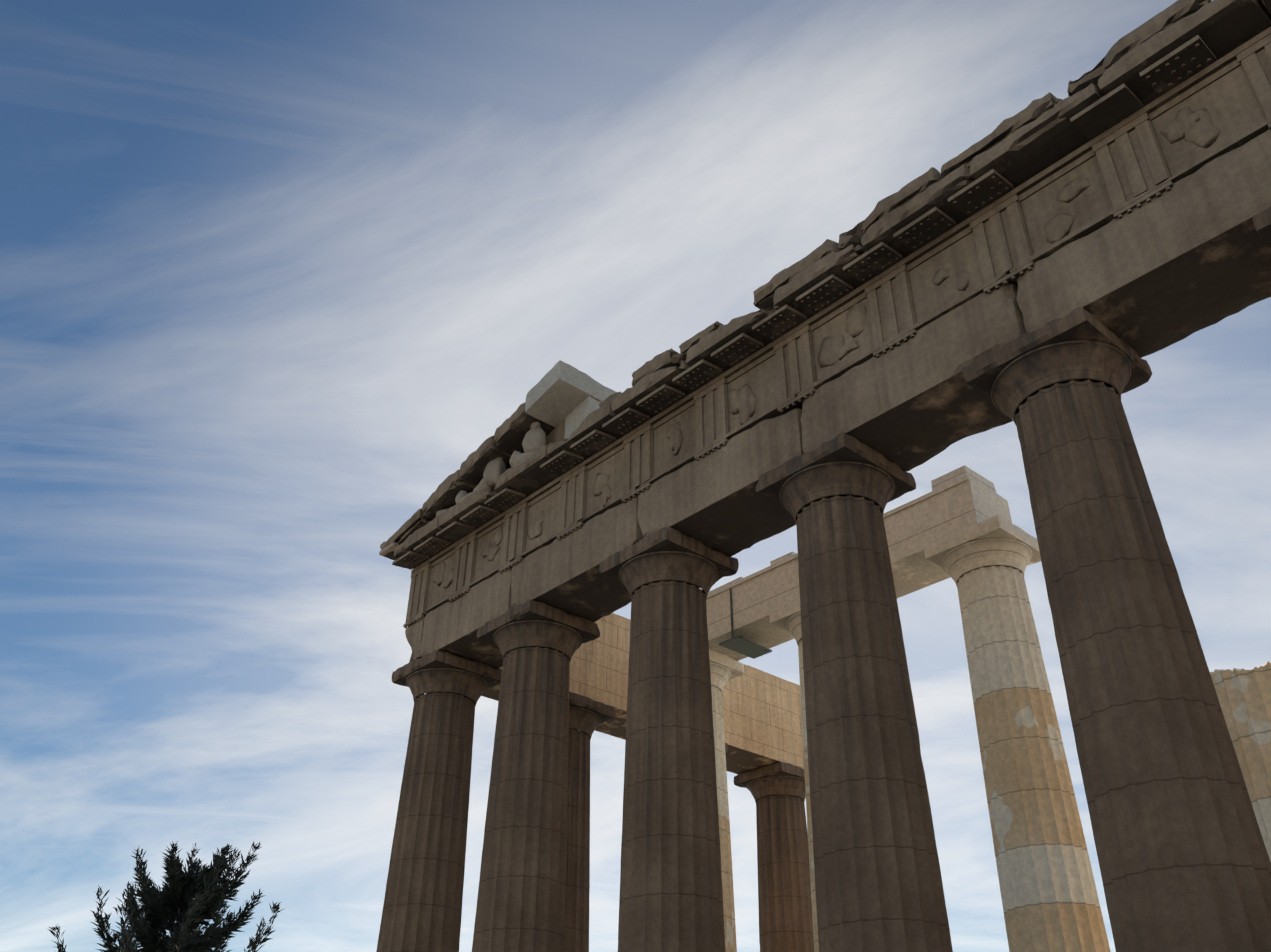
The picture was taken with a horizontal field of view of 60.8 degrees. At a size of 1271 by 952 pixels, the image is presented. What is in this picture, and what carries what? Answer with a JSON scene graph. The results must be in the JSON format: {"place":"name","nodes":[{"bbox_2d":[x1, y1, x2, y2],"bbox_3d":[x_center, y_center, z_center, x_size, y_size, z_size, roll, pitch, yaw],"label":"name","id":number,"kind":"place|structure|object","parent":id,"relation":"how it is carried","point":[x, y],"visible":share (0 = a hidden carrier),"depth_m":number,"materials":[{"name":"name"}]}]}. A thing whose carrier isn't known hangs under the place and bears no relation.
{"place":"outdoors","nodes":[
{"label":"outdoors","id":0,"kind":"place"},
{"bbox_2d":[48,841,282,951],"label":"conifer tree","id":1,"kind":"object","parent":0,"point":[166,904],"depth_m":36.22,"materials":[{"name":"green plant"}]},
{"bbox_2d":[0,0,1270,951],"label":"sky","id":2,"kind":"structure","parent":0,"point":[272,272],"materials":[{"name":"blue"}]},
{"bbox_2d":[432,107,1220,588],"bbox_3d":[4.357,-2.817,18.552,0.128,1.380,28.612,26,-41,-34],"label":"metope relief","id":3,"kind":"object","parent":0,"point":[1194,127],"visible":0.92,"depth_m":19.04},
{"bbox_3d":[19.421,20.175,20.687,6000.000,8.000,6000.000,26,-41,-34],"label":"ground","id":4,"kind":"structure","parent":0,"visible":0},
{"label":"stylobate steps","id":5,"kind":"object","parent":4,"relation":"on","visible":0},
{"bbox_2d":[376,650,501,951],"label":"facade column","id":6,"kind":"structure","parent":5,"relation":"on","point":[422,909],"depth_m":24.56,"materials":[{"name":"stone"}]},
{"bbox_2d":[472,599,599,951],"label":"facade column","id":7,"kind":"structure","parent":5,"relation":"on","point":[521,901],"depth_m":22.07,"materials":[{"name":"stone"}]},
{"bbox_2d":[392,0,1270,668],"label":"entablature","id":8,"kind":"structure","parent":7,"relation":"on","point":[1162,244],"depth_m":17.93,"materials":[{"name":"stone"}]},
{"bbox_2d":[436,509,447,516],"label":"horse heads","id":9,"kind":"object","parent":8,"relation":"on","point":[438,513],"visible":0.04,"depth_m":27.47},
{"bbox_2d":[383,403,565,568],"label":"old pediment blocks","id":10,"kind":"structure","parent":8,"relation":"on","point":[505,441],"depth_m":26.77,"materials":[{"name":"beige stone"}]},
{"bbox_2d":[379,541,398,555],"bbox_3d":[-6.392,1.928,28.944,0.735,0.486,0.816,26,-41,-34],"label":"stone ornament","id":11,"kind":"object","parent":10,"relation":"on","point":[388,548],"visible":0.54,"depth_m":28.67,"materials":[{"name":"stone"}]},
{"bbox_2d":[455,457,505,503],"bbox_3d":[-3.816,0.148,26.900,0.545,1.209,1.879,26,-41,-34],"label":"pediment statue","id":12,"kind":"object","parent":8,"relation":"on","point":[495,469],"visible":0.4,"depth_m":26.37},
{"bbox_2d":[509,422,545,466],"bbox_3d":[-2.550,-0.635,25.809,0.617,1.456,0.956,26,-41,-34],"label":"pediment statue","id":13,"kind":"object","parent":8,"relation":"on","point":[534,441],"visible":0.75,"depth_m":25.55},
{"bbox_2d":[525,360,615,438],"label":"pediment block","id":14,"kind":"structure","parent":8,"relation":"on","point":[559,392],"depth_m":25.46,"materials":[{"name":"white stone"}]},
{"bbox_2d":[599,392,620,407],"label":"cornice fragments","id":15,"kind":"object","parent":8,"relation":"on","point":[608,399],"visible":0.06,"depth_m":23.47,"materials":[{"name":"stone"}]},
{"bbox_2d":[632,0,1270,385],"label":"cornice","id":16,"kind":"structure","parent":8,"relation":"on","point":[1170,15],"depth_m":17.82,"materials":[{"name":"stone"}]},
{"bbox_2d":[564,691,615,951],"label":"column","id":17,"kind":"structure","parent":5,"relation":"on","point":[587,716],"depth_m":26.99,"materials":[{"name":"stone"}]},
{"bbox_2d":[599,527,738,951],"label":"facade column","id":18,"kind":"structure","parent":5,"relation":"on","point":[671,896],"depth_m":19.15,"materials":[{"name":"stone"}]},
{"bbox_2d":[709,649,743,951],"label":"column","id":19,"kind":"structure","parent":5,"relation":"on","point":[724,668],"depth_m":25.27,"materials":[{"name":"stone"}]},
{"bbox_2d":[725,743,727,753],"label":"flank column","id":20,"kind":"structure","parent":5,"relation":"on","point":[726,747],"depth_m":31.23,"materials":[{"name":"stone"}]},
{"bbox_2d":[481,613,803,773],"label":"flank entablature","id":21,"kind":"structure","parent":20,"relation":"on","point":[762,718],"depth_m":32.28,"materials":[{"name":"stone"}]},
{"bbox_2d":[734,761,813,951],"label":"column","id":22,"kind":"structure","parent":5,"relation":"on","point":[777,791],"depth_m":31.92,"materials":[{"name":"stone"}]},
{"bbox_2d":[769,598,818,951],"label":"column","id":23,"kind":"structure","parent":5,"relation":"on","point":[787,617],"depth_m":23.38,"materials":[{"name":"stone"}]},
{"bbox_2d":[756,432,952,951],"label":"facade column","id":24,"kind":"structure","parent":5,"relation":"on","point":[878,883],"depth_m":16.21,"materials":[{"name":"stone"}]},
{"bbox_2d":[924,514,1110,951],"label":"column","id":25,"kind":"structure","parent":5,"relation":"on","point":[1049,898],"depth_m":19.18,"materials":[{"name":"stone"}]},
{"bbox_2d":[706,465,1011,660],"bbox_3d":[4.085,2.530,25.233,1.488,1.524,9.643,26,-41,-34],"label":"architrave","id":26,"kind":"object","parent":25,"relation":"on","point":[959,499],"visible":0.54,"depth_m":23.12,"materials":[{"name":"stone"}]},
{"bbox_2d":[719,583,771,658],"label":"restoration clamps","id":27,"kind":"object","parent":26,"relation":"attached to","point":[740,644],"visible":0.5,"depth_m":25.65,"materials":[{"name":"grey metal"}]},
{"bbox_2d":[962,306,1270,951],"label":"facade column","id":28,"kind":"structure","parent":5,"relation":"on","point":[1184,860],"depth_m":13.28,"materials":[{"name":"stone"}]},
{"bbox_2d":[1210,661,1270,861],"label":"pronaos column partial","id":29,"kind":"object","parent":5,"relation":"on","point":[1244,697],"visible":0.56,"depth_m":16.31,"materials":[{"name":"stone"}]},
{"bbox_2d":[1252,206,1270,246],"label":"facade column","id":30,"kind":"structure","parent":5,"relation":"on","point":[1262,222],"depth_m":13.73,"materials":[{"name":"stone"}]}
]}

